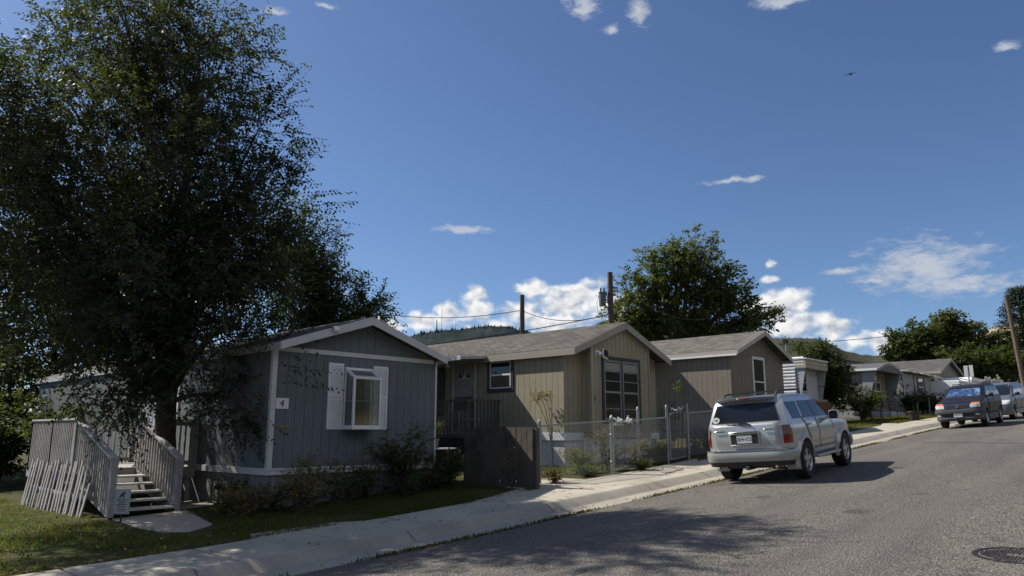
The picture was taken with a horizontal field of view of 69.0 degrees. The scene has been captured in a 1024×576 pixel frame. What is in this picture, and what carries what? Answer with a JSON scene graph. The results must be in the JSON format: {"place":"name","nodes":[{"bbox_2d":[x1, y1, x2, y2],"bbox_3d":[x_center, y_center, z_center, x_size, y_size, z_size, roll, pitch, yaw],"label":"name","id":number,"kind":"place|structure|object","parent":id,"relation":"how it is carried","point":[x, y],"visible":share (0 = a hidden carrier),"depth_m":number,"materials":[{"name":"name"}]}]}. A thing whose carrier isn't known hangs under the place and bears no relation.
{"place":"outdoors","nodes":[
{"label":"outdoors","id":0,"kind":"place"},
{"bbox_2d":[112,500,360,539],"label":"garden path","id":1,"kind":"structure","parent":0,"point":[167,521],"depth_m":12.18,"materials":[{"name":"concrete"}]},
{"bbox_2d":[0,412,934,575],"bbox_3d":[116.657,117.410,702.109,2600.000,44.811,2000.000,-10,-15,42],"label":"ground","id":2,"kind":"structure","parent":0,"point":[12,488],"depth_m":12.75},
{"bbox_2d":[0,387,71,482],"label":"hedge shrub","id":3,"kind":"object","parent":2,"relation":"on","point":[8,454],"visible":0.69,"depth_m":20.32,"materials":[{"name":"green plant"}]},
{"bbox_2d":[2,392,94,485],"bbox_3d":[-12.239,4.046,19.962,2.842,2.519,2.840,-10,-15,42],"label":"hedge shrub","id":4,"kind":"object","parent":2,"relation":"on","point":[26,434],"visible":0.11,"depth_m":19.71,"materials":[{"name":"green plant"}]},
{"bbox_2d":[21,458,90,517],"bbox_3d":[-8.875,3.831,14.436,3.693,1.005,0.189,-10,-15,42],"label":"picket fence","id":5,"kind":"object","parent":2,"relation":"on","point":[59,491],"visible":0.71,"depth_m":14.31,"materials":[{"name":"wood"}]},
{"bbox_2d":[0,215,199,455],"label":"broadleaf tree","id":6,"kind":"object","parent":2,"relation":"on","point":[10,383],"visible":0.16,"depth_m":27.12,"materials":[{"name":"green plant"}]},
{"bbox_2d":[0,501,221,574],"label":"clover","id":7,"kind":"object","parent":2,"relation":"on","point":[123,531],"visible":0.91,"depth_m":10.49,"materials":[{"name":"green plant"}]},
{"bbox_2d":[25,410,198,517],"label":"wooden deck","id":8,"kind":"structure","parent":2,"relation":"on","point":[65,440],"depth_m":14.36,"materials":[{"name":"wood"}]},
{"bbox_2d":[113,489,130,522],"bbox_3d":[-6.461,3.650,12.329,0.260,0.620,0.028,1,-11,-4],"label":"yard sign","id":9,"kind":"object","parent":2,"relation":"on","point":[122,497],"visible":0.98,"depth_m":12.34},
{"bbox_2d":[0,497,351,575],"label":"grass","id":10,"kind":"structure","parent":2,"relation":"on","point":[82,536],"depth_m":10.77,"materials":[{"name":"plant"}]},
{"bbox_2d":[0,0,357,505],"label":"elm tree","id":11,"kind":"object","parent":2,"relation":"on","point":[182,250],"visible":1,"depth_m":13.91,"materials":[{"name":"green plant"}]},
{"bbox_2d":[207,470,249,503],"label":"weed clump","id":12,"kind":"object","parent":2,"relation":"on","point":[217,485],"visible":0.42,"depth_m":13.80,"materials":[{"name":"green plant"}]},
{"bbox_2d":[206,477,255,515],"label":"weed clump","id":13,"kind":"object","parent":2,"relation":"on","point":[225,508],"visible":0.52,"depth_m":12.98,"materials":[{"name":"green plant"}]},
{"bbox_2d":[35,317,447,508],"bbox_3d":[-8.259,3.544,19.902,14.950,4.062,4.120,-10,-15,42],"label":"mobile home","id":14,"kind":"object","parent":2,"relation":"on","point":[387,380],"visible":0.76,"depth_m":14.98,"materials":[{"name":"grey"}]},
{"bbox_2d":[140,387,155,427],"bbox_3d":[-8.536,3.017,17.461,0.970,2.140,0.030,-10,-15,42],"label":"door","id":15,"kind":"structure","parent":14,"relation":"in","point":[152,420],"depth_m":17.32,"materials":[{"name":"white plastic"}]},
{"bbox_2d":[342,367,381,429],"bbox_3d":[-3.014,2.227,15.036,0.380,1.235,0.720,-10,-15,42],"label":"window","id":16,"kind":"structure","parent":14,"relation":"in","point":[357,396],"depth_m":15.09,"materials":[{"name":"white plastic"}]},
{"bbox_2d":[213,479,278,520],"bbox_3d":[-4.386,3.492,12.311,0.999,0.753,0.849,0,-11,-2],"label":"weed clump","id":17,"kind":"object","parent":2,"relation":"on","point":[242,497],"visible":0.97,"depth_m":12.23,"materials":[{"name":"green plant"}]},
{"bbox_2d":[225,484,277,516],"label":"weed clump","id":18,"kind":"object","parent":2,"relation":"on","point":[261,504],"visible":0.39,"depth_m":12.58,"materials":[{"name":"green plant"}]},
{"bbox_2d":[237,476,294,512],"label":"weed clump","id":19,"kind":"object","parent":2,"relation":"on","point":[277,499],"visible":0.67,"depth_m":12.95,"materials":[{"name":"green plant"}]},
{"bbox_2d":[279,448,320,508],"bbox_3d":[-3.743,3.387,13.100,0.888,1.162,0.829,-10,-15,42],"label":"dry weed","id":20,"kind":"object","parent":2,"relation":"on","point":[298,476],"visible":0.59,"depth_m":13.14,"materials":[{"name":"brown plant"}]},
{"bbox_2d":[272,466,330,511],"bbox_3d":[-3.677,3.498,12.831,1.111,0.846,0.855,-10,-15,42],"label":"weed clump","id":21,"kind":"object","parent":2,"relation":"on","point":[302,500],"visible":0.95,"depth_m":12.82,"materials":[{"name":"green plant"}]},
{"bbox_2d":[276,448,338,507],"bbox_3d":[-3.684,3.466,13.490,1.065,1.123,1.166,-10,-15,42],"label":"weed clump","id":22,"kind":"object","parent":2,"relation":"on","point":[317,477],"visible":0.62,"depth_m":13.44,"materials":[{"name":"green plant"}]},
{"bbox_2d":[1,488,625,570],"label":"fallen leaves","id":23,"kind":"object","parent":2,"relation":"on","point":[309,542],"visible":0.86,"depth_m":10.43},
{"bbox_2d":[237,181,407,336],"bbox_3d":[-6.210,1.053,23.366,4.945,9.382,4.574,-10,-15,42],"label":"broadleaf tree","id":24,"kind":"object","parent":2,"relation":"on","point":[334,302],"visible":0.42,"depth_m":23.16,"materials":[{"name":"green plant"}]},
{"bbox_2d":[303,450,370,505],"bbox_3d":[-3.218,3.513,13.570,1.159,1.108,1.514,-2,-11,8],"label":"weed clump","id":25,"kind":"object","parent":2,"relation":"on","point":[334,493],"visible":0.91,"depth_m":13.57,"materials":[{"name":"green plant"}]},
{"bbox_2d":[323,458,380,502],"bbox_3d":[-3.010,3.636,14.042,1.127,0.906,1.165,-1,-11,3],"label":"weed clump","id":26,"kind":"object","parent":2,"relation":"on","point":[351,494],"visible":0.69,"depth_m":14.01,"materials":[{"name":"green plant"}]},
{"bbox_2d":[346,443,389,498],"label":"weed clump","id":27,"kind":"object","parent":2,"relation":"on","point":[365,491],"visible":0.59,"depth_m":14.54,"materials":[{"name":"green plant"}]},
{"bbox_2d":[201,481,540,539],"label":"shaded grass","id":28,"kind":"structure","parent":2,"relation":"on","point":[418,504],"depth_m":12.82,"materials":[{"name":"plant"}]},
{"bbox_2d":[375,464,427,496],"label":"weed clump","id":29,"kind":"object","parent":2,"relation":"on","point":[410,481],"visible":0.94,"depth_m":14.52,"materials":[{"name":"green plant"}]},
{"bbox_2d":[361,416,442,492],"bbox_3d":[-2.318,3.432,15.289,1.583,1.612,1.981,-4,-12,20],"label":"rose bush","id":30,"kind":"object","parent":2,"relation":"on","point":[399,464],"visible":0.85,"depth_m":15.06,"materials":[{"name":"green plant"}]},
{"bbox_2d":[394,458,455,490],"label":"weed clump","id":31,"kind":"object","parent":2,"relation":"on","point":[426,478],"visible":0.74,"depth_m":15.34,"materials":[{"name":"green plant"}]},
{"bbox_2d":[420,445,464,487],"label":"rose bush","id":32,"kind":"object","parent":2,"relation":"on","point":[444,462],"visible":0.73,"depth_m":15.89,"materials":[{"name":"green plant"}]},
{"bbox_2d":[433,449,463,482],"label":"garden weed","id":33,"kind":"object","parent":2,"relation":"on","point":[457,464],"visible":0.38,"depth_m":16.81,"materials":[{"name":"green plant"}]},
{"bbox_2d":[435,399,499,463],"bbox_3d":[-2.081,4.311,21.984,3.600,1.914,1.330,-10,-15,42],"label":"entry porch","id":34,"kind":"object","parent":2,"relation":"on","point":[450,439],"visible":0.41,"depth_m":20.81,"materials":[{"name":"wood"}]},
{"bbox_2d":[464,426,539,487],"bbox_3d":[-0.260,3.607,15.648,2.110,1.390,0.120,-10,-15,42],"label":"board fence","id":35,"kind":"object","parent":2,"relation":"on","point":[481,462],"visible":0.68,"depth_m":15.56,"materials":[{"name":"wood"}]},
{"bbox_2d":[491,440,526,489],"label":"dry weed","id":36,"kind":"object","parent":2,"relation":"on","point":[509,459],"visible":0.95,"depth_m":15.05,"materials":[{"name":"brown plant"}]},
{"bbox_2d":[520,295,526,333],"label":"utility pole","id":37,"kind":"object","parent":2,"relation":"on","point":[522,320],"visible":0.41,"depth_m":45.35,"materials":[{"name":"brown wood"}]},
{"bbox_2d":[385,310,519,317],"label":"power line","id":38,"kind":"object","parent":37,"relation":"attached to","point":[453,317],"visible":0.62,"depth_m":46.35,"materials":[{"name":"black metal"}]},
{"bbox_2d":[524,385,553,466],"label":"climbing rose","id":39,"kind":"object","parent":2,"relation":"on","point":[545,395],"visible":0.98,"depth_m":19.85,"materials":[{"name":"brown plant"}]},
{"bbox_2d":[427,322,670,465],"bbox_3d":[-2.840,4.073,26.108,15.790,4.373,5.930,-10,-15,42],"label":"mobile home","id":40,"kind":"object","parent":2,"relation":"on","point":[602,372],"visible":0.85,"depth_m":21.23,"materials":[{"name":"beige"}]},
{"bbox_2d":[452,363,475,432],"bbox_3d":[-1.450,3.320,22.507,1.020,2.170,0.035,-10,-15,42],"label":"door","id":41,"kind":"structure","parent":40,"relation":"in","point":[464,375],"depth_m":22.57,"materials":[{"name":"grey wood"}]},
{"bbox_2d":[487,360,513,392],"bbox_3d":[-0.337,2.522,21.622,1.060,1.000,0.050,-10,-15,42],"label":"window","id":42,"kind":"structure","parent":40,"relation":"in","point":[500,374],"depth_m":21.60,"materials":[{"name":"white glass"}]},
{"bbox_2d":[601,355,641,423],"bbox_3d":[3.140,2.930,21.311,0.055,1.860,1.900,-10,-15,42],"label":"window","id":43,"kind":"structure","parent":40,"relation":"in","point":[621,377],"depth_m":21.27,"materials":[{"name":"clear glass"}]},
{"bbox_2d":[541,465,567,483],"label":"fence weed","id":44,"kind":"object","parent":2,"relation":"on","point":[552,475],"visible":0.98,"depth_m":15.54,"materials":[{"name":"green plant"}]},
{"bbox_2d":[157,420,967,575],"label":"kerb","id":45,"kind":"structure","parent":2,"relation":"on","point":[259,565],"depth_m":10.80,"materials":[{"name":"concrete"}]},
{"bbox_2d":[963,365,973,383],"bbox_3d":[22.023,4.990,35.781,0.059,2.541,0.560,2,-11,-12],"label":"traffic sign","id":46,"kind":"object","parent":45,"relation":"on","point":[968,371],"visible":0.68,"depth_m":35.92,"materials":[{"name":"metal"}]},
{"bbox_2d":[554,443,606,473],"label":"yellow bush","id":47,"kind":"object","parent":2,"relation":"on","point":[575,456],"visible":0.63,"depth_m":17.42,"materials":[{"name":"brown plant"}]},
{"bbox_2d":[570,456,604,476],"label":"fence weed","id":48,"kind":"object","parent":2,"relation":"on","point":[586,471],"visible":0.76,"depth_m":16.70,"materials":[{"name":"green plant"}]},
{"bbox_2d":[582,415,623,470],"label":"fence weed","id":49,"kind":"object","parent":2,"relation":"on","point":[603,440],"visible":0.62,"depth_m":17.89,"materials":[{"name":"green plant"}]},
{"bbox_2d":[597,272,617,323],"bbox_3d":[4.647,3.015,35.817,1.053,7.691,0.378,1,-11,-3],"label":"utility pole","id":50,"kind":"object","parent":2,"relation":"on","point":[602,300],"visible":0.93,"depth_m":36.17,"materials":[{"name":"brown wood"}]},
{"bbox_2d":[426,315,607,345],"bbox_3d":[0.126,2.002,35.186,9.138,1.740,0.042,2,-11,-9],"label":"power line","id":51,"kind":"object","parent":50,"relation":"attached to","point":[518,331],"visible":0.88,"depth_m":35.19,"materials":[{"name":"black metal"}]},
{"bbox_2d":[613,278,712,319],"bbox_3d":[8.555,0.905,40.761,0.034,1.256,11.580,-9,-14,39],"label":"power line","id":52,"kind":"object","parent":50,"relation":"attached to","point":[658,310],"visible":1,"depth_m":39.70,"materials":[{"name":"black metal"}]},
{"bbox_2d":[595,439,635,470],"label":"fence weed","id":53,"kind":"object","parent":2,"relation":"on","point":[617,449],"visible":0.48,"depth_m":17.76,"materials":[{"name":"green plant"}]},
{"bbox_2d":[609,415,632,470],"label":"white flowers","id":54,"kind":"object","parent":2,"relation":"on","point":[620,420],"visible":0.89,"depth_m":17.64,"materials":[{"name":"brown plant"}]},
{"bbox_2d":[244,413,1019,575],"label":"gutter","id":55,"kind":"object","parent":2,"relation":"on","point":[312,566],"visible":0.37,"depth_m":11.07,"materials":[{"name":"concrete"}]},
{"bbox_2d":[279,423,958,575],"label":"gutter moss","id":56,"kind":"object","parent":55,"relation":"on","point":[408,549],"visible":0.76,"depth_m":11.62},
{"bbox_2d":[620,430,653,465],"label":"fence weed","id":57,"kind":"object","parent":2,"relation":"on","point":[632,456],"visible":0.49,"depth_m":18.40,"materials":[{"name":"green plant"}]},
{"bbox_2d":[629,455,654,470],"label":"fence weed","id":58,"kind":"object","parent":2,"relation":"on","point":[640,463],"visible":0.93,"depth_m":17.48,"materials":[{"name":"green plant"}]},
{"bbox_2d":[641,437,669,464],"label":"fence weed","id":59,"kind":"object","parent":2,"relation":"on","point":[658,448],"visible":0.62,"depth_m":18.77,"materials":[{"name":"green plant"}]},
{"bbox_2d":[643,438,676,461],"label":"fence weed","id":60,"kind":"object","parent":2,"relation":"on","point":[661,451],"visible":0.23,"depth_m":19.68,"materials":[{"name":"green plant"}]},
{"bbox_2d":[657,380,691,441],"bbox_3d":[4.860,4.003,23.465,1.490,2.234,1.239,8,-13,-35],"label":"sapling","id":61,"kind":"object","parent":2,"relation":"on","point":[671,416],"visible":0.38,"depth_m":23.29,"materials":[{"name":"green plant"}]},
{"bbox_2d":[596,223,787,341],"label":"round tree","id":62,"kind":"object","parent":2,"relation":"on","point":[717,299],"visible":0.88,"depth_m":49.06,"materials":[{"name":"green plant"}]},
{"bbox_2d":[679,424,708,455],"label":"fence weed","id":63,"kind":"object","parent":2,"relation":"on","point":[694,444],"visible":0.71,"depth_m":20.61,"materials":[{"name":"green plant"}]},
{"bbox_2d":[690,420,710,452],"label":"fence weed","id":64,"kind":"object","parent":2,"relation":"on","point":[705,451],"visible":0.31,"depth_m":21.35,"materials":[{"name":"green plant"}]},
{"bbox_2d":[650,331,792,437],"bbox_3d":[3.771,4.818,33.745,15.840,4.482,6.140,-10,-15,42],"label":"mobile home","id":65,"kind":"object","parent":2,"relation":"on","point":[708,372],"visible":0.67,"depth_m":28.84,"materials":[{"name":"beige"}]},
{"bbox_2d":[751,356,766,394],"bbox_3d":[9.688,3.562,29.224,0.055,1.700,1.070,-10,-15,42],"label":"window","id":66,"kind":"structure","parent":65,"relation":"in","point":[758,364],"depth_m":29.26,"materials":[{"name":"white glass"}]},
{"bbox_2d":[782,356,827,402],"bbox_3d":[10.135,5.605,37.826,10.920,3.354,2.640,-10,-15,42],"label":"trailer home","id":67,"kind":"object","parent":2,"relation":"on","point":[805,376],"visible":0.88,"depth_m":34.18,"materials":[{"name":"white metal"}]},
{"bbox_2d":[773,336,812,351],"bbox_3d":[13.961,3.221,37.928,2.676,1.550,1.216,0,-11,2],"label":"tv aerial","id":68,"kind":"object","parent":67,"relation":"attached to","point":[785,340],"visible":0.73,"depth_m":37.98,"materials":[{"name":"metal"}]},
{"bbox_2d":[802,373,807,392],"bbox_3d":[13.411,4.342,34.263,0.050,0.930,0.680,-10,-15,42],"label":"window","id":69,"kind":"structure","parent":67,"relation":"in","point":[805,390],"depth_m":34.38,"materials":[{"name":"glass"}]},
{"bbox_2d":[815,401,830,414],"bbox_3d":[14.102,5.732,33.733,0.030,1.141,1.870,-10,-15,42],"label":"red board fence","id":70,"kind":"object","parent":2,"relation":"on","point":[825,407],"visible":0.39,"depth_m":33.94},
{"bbox_2d":[787,337,862,414],"bbox_3d":[15.331,4.529,36.365,3.917,4.458,2.557,2,-11,-13],"label":"tree","id":71,"kind":"object","parent":2,"relation":"on","point":[838,373],"visible":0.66,"depth_m":36.28,"materials":[{"name":"green plant"}]},
{"bbox_2d":[793,354,874,364],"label":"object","id":72,"kind":"structure","parent":2,"relation":"on","point":[855,361],"depth_m":97.81,"materials":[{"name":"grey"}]},
{"bbox_2d":[779,332,921,344],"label":"power line","id":73,"kind":"object","parent":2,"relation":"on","point":[856,339],"visible":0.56,"depth_m":71.03,"materials":[{"name":"black metal"}]},
{"bbox_2d":[827,385,891,420],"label":"lilac bush","id":74,"kind":"object","parent":2,"relation":"on","point":[863,407],"visible":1,"depth_m":35.02,"materials":[{"name":"green plant"}]},
{"bbox_2d":[832,363,907,417],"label":"mobile home","id":75,"kind":"object","parent":2,"relation":"on","point":[884,377],"visible":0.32,"depth_m":40.44,"materials":[{"name":"grey"}]},
{"bbox_2d":[871,380,881,400],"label":"window","id":76,"kind":"structure","parent":75,"relation":"in","point":[877,384],"depth_m":41.25,"materials":[{"name":"white glass"}]},
{"bbox_2d":[882,398,898,418],"bbox_3d":[18.536,5.906,36.501,0.578,0.989,0.600,3,-11,-17],"label":"garden chair","id":77,"kind":"object","parent":2,"relation":"on","point":[890,405],"visible":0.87,"depth_m":36.32,"materials":[{"name":"metal"}]},
{"bbox_2d":[847,414,936,428],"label":"lawn","id":78,"kind":"structure","parent":2,"relation":"on","point":[874,421],"depth_m":34.05,"materials":[{"name":"green plant"}]},
{"bbox_2d":[851,359,964,380],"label":"gabled home","id":79,"kind":"object","parent":2,"relation":"on","point":[945,368],"visible":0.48,"depth_m":51.40,"materials":[{"name":"beige"}]},
{"bbox_2d":[892,384,927,413],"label":"dark shrub","id":80,"kind":"object","parent":2,"relation":"on","point":[908,401],"visible":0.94,"depth_m":40.87,"materials":[{"name":"green plant"}]},
{"bbox_2d":[907,411,920,419],"bbox_3d":[18.093,5.744,33.512,0.546,0.420,0.546,-10,-15,42],"label":"planter tub","id":81,"kind":"object","parent":2,"relation":"on","point":[914,415],"visible":1,"depth_m":33.34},
{"bbox_2d":[889,370,940,412],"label":"porch home","id":82,"kind":"object","parent":2,"relation":"on","point":[920,381],"visible":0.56,"depth_m":44.45,"materials":[{"name":"grey wood"}]},
{"bbox_2d":[917,377,924,392],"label":"window","id":83,"kind":"structure","parent":82,"relation":"in","point":[920,380],"depth_m":45.82,"materials":[{"name":"white glass"}]},
{"bbox_2d":[878,316,956,361],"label":"street tree","id":84,"kind":"object","parent":2,"relation":"on","point":[908,346],"visible":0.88,"depth_m":78.07,"materials":[{"name":"green plant"}]},
{"bbox_2d":[914,387,945,412],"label":"dark shrub","id":85,"kind":"object","parent":2,"relation":"on","point":[922,406],"visible":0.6,"depth_m":43.96,"materials":[{"name":"green plant"}]},
{"bbox_2d":[930,394,942,411],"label":"dark shrub","id":86,"kind":"object","parent":2,"relation":"on","point":[934,404],"visible":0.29,"depth_m":45.60,"materials":[{"name":"green plant"}]},
{"bbox_2d":[930,377,983,396],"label":"camper trailer","id":87,"kind":"object","parent":2,"relation":"on","point":[941,385],"visible":0.16,"depth_m":47.13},
{"bbox_2d":[923,307,995,359],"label":"street tree","id":88,"kind":"object","parent":2,"relation":"on","point":[959,331],"visible":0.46,"depth_m":79.22,"materials":[{"name":"green plant"}]},
{"bbox_2d":[930,341,1023,382],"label":"street tree","id":89,"kind":"object","parent":2,"relation":"on","point":[984,363],"visible":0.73,"depth_m":69.32,"materials":[{"name":"green plant"}]},
{"bbox_2d":[955,320,1023,381],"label":"street tree","id":90,"kind":"object","parent":2,"relation":"on","point":[985,332],"visible":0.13,"depth_m":79.84,"materials":[{"name":"green plant"}]},
{"bbox_2d":[984,375,1002,383],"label":"picket fence","id":91,"kind":"object","parent":2,"relation":"on","point":[991,381],"visible":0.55,"depth_m":52.91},
{"bbox_2d":[989,285,1023,383],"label":"conifer tree","id":92,"kind":"object","parent":2,"relation":"on","point":[1015,293],"visible":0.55,"depth_m":80.10,"materials":[{"name":"green plant"}]},
{"bbox_2d":[411,326,526,344],"bbox_3d":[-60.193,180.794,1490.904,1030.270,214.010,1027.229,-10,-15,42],"label":"forest hill","id":93,"kind":"structure","parent":0,"point":[477,332],"depth_m":1438.31,"materials":[{"name":"plant"}]},
{"bbox_2d":[410,323,530,341],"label":"hill forest","id":94,"kind":"object","parent":93,"relation":"on","point":[450,330],"visible":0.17,"depth_m":1493.15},
{"bbox_2d":[15,417,937,575],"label":"pavement","id":95,"kind":"structure","parent":0,"point":[168,562],"depth_m":10.78,"materials":[{"name":"concrete"}]},
{"bbox_2d":[0,0,1023,410],"label":"sky","id":96,"kind":"structure","parent":0,"point":[493,153],"materials":[{"name":"blue"}]},
{"bbox_2d":[293,414,1023,575],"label":"road","id":97,"kind":"structure","parent":0,"point":[944,502],"depth_m":9.72,"materials":[{"name":"asphalt"}]},
{"bbox_2d":[707,388,852,479],"bbox_3d":[6.003,3.171,16.524,2.158,1.808,4.468,-13,-13,37],"label":"parked suv","id":98,"kind":"object","parent":97,"relation":"on","point":[797,433],"visible":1,"depth_m":15.02,"materials":[{"name":"silver metal"}]},
{"bbox_2d":[935,382,1003,427],"bbox_3d":[18.141,4.608,29.540,1.969,1.653,4.458,-14,-14,41],"label":"dark suv","id":99,"kind":"object","parent":97,"relation":"on","point":[960,404],"visible":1,"depth_m":28.51,"materials":[{"name":"paint"}]},
{"bbox_2d":[972,382,1023,421],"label":"minivan","id":100,"kind":"object","parent":97,"relation":"on","point":[1012,395],"visible":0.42,"depth_m":32.97,"materials":[{"name":"silver paint"}]},
{"bbox_2d":[972,547,1023,563],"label":"manhole cover","id":101,"kind":"object","parent":97,"relation":"on","point":[993,552],"visible":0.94,"depth_m":7.50,"materials":[{"name":"metal"}]},
{"bbox_2d":[1004,296,1023,387],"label":"utility pole","id":102,"kind":"object","parent":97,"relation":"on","point":[1015,343],"visible":1,"depth_m":38.69,"materials":[{"name":"beige wood"}]},
{"bbox_2d":[642,446,709,457],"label":"verge grass","id":103,"kind":"structure","parent":0,"point":[703,456],"depth_m":21.89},
{"bbox_2d":[671,406,683,461],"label":"white flowers","id":104,"kind":"object","parent":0,"point":[682,416],"visible":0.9,"depth_m":19.48,"materials":[{"name":"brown plant"}]},
{"bbox_2d":[474,423,897,501],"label":"path","id":105,"kind":"structure","parent":0,"point":[545,484],"depth_m":15.85,"materials":[{"name":"concrete"}]},
{"bbox_2d":[538,403,712,483],"bbox_3d":[5.186,3.986,20.346,0.549,2.328,13.086,-10,-15,42],"label":"chain link fence","id":106,"kind":"object","parent":105,"relation":"on","point":[612,451],"visible":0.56,"depth_m":17.54,"materials":[{"name":"metal"}]},
{"bbox_2d":[596,313,886,362],"bbox_3d":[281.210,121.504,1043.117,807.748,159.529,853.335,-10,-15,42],"label":"mesa hill","id":107,"kind":"structure","parent":0,"point":[875,359],"depth_m":891.21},
{"bbox_2d":[980,323,1021,381],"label":"dry hillside","id":108,"kind":"structure","parent":0,"point":[993,329],"depth_m":342.63,"materials":[{"name":"beige soil"}]},
{"bbox_3d":[-1.822,3.617,17.352,0.252,0.220,0.252,-10,-15,42],"label":"flower pot","id":109,"kind":"object","parent":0,"visible":0},
{"bbox_2d":[436,420,443,437],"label":"pot plant","id":110,"kind":"object","parent":109,"relation":"in","point":[441,423],"visible":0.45,"depth_m":17.39,"materials":[{"name":"green plant"}]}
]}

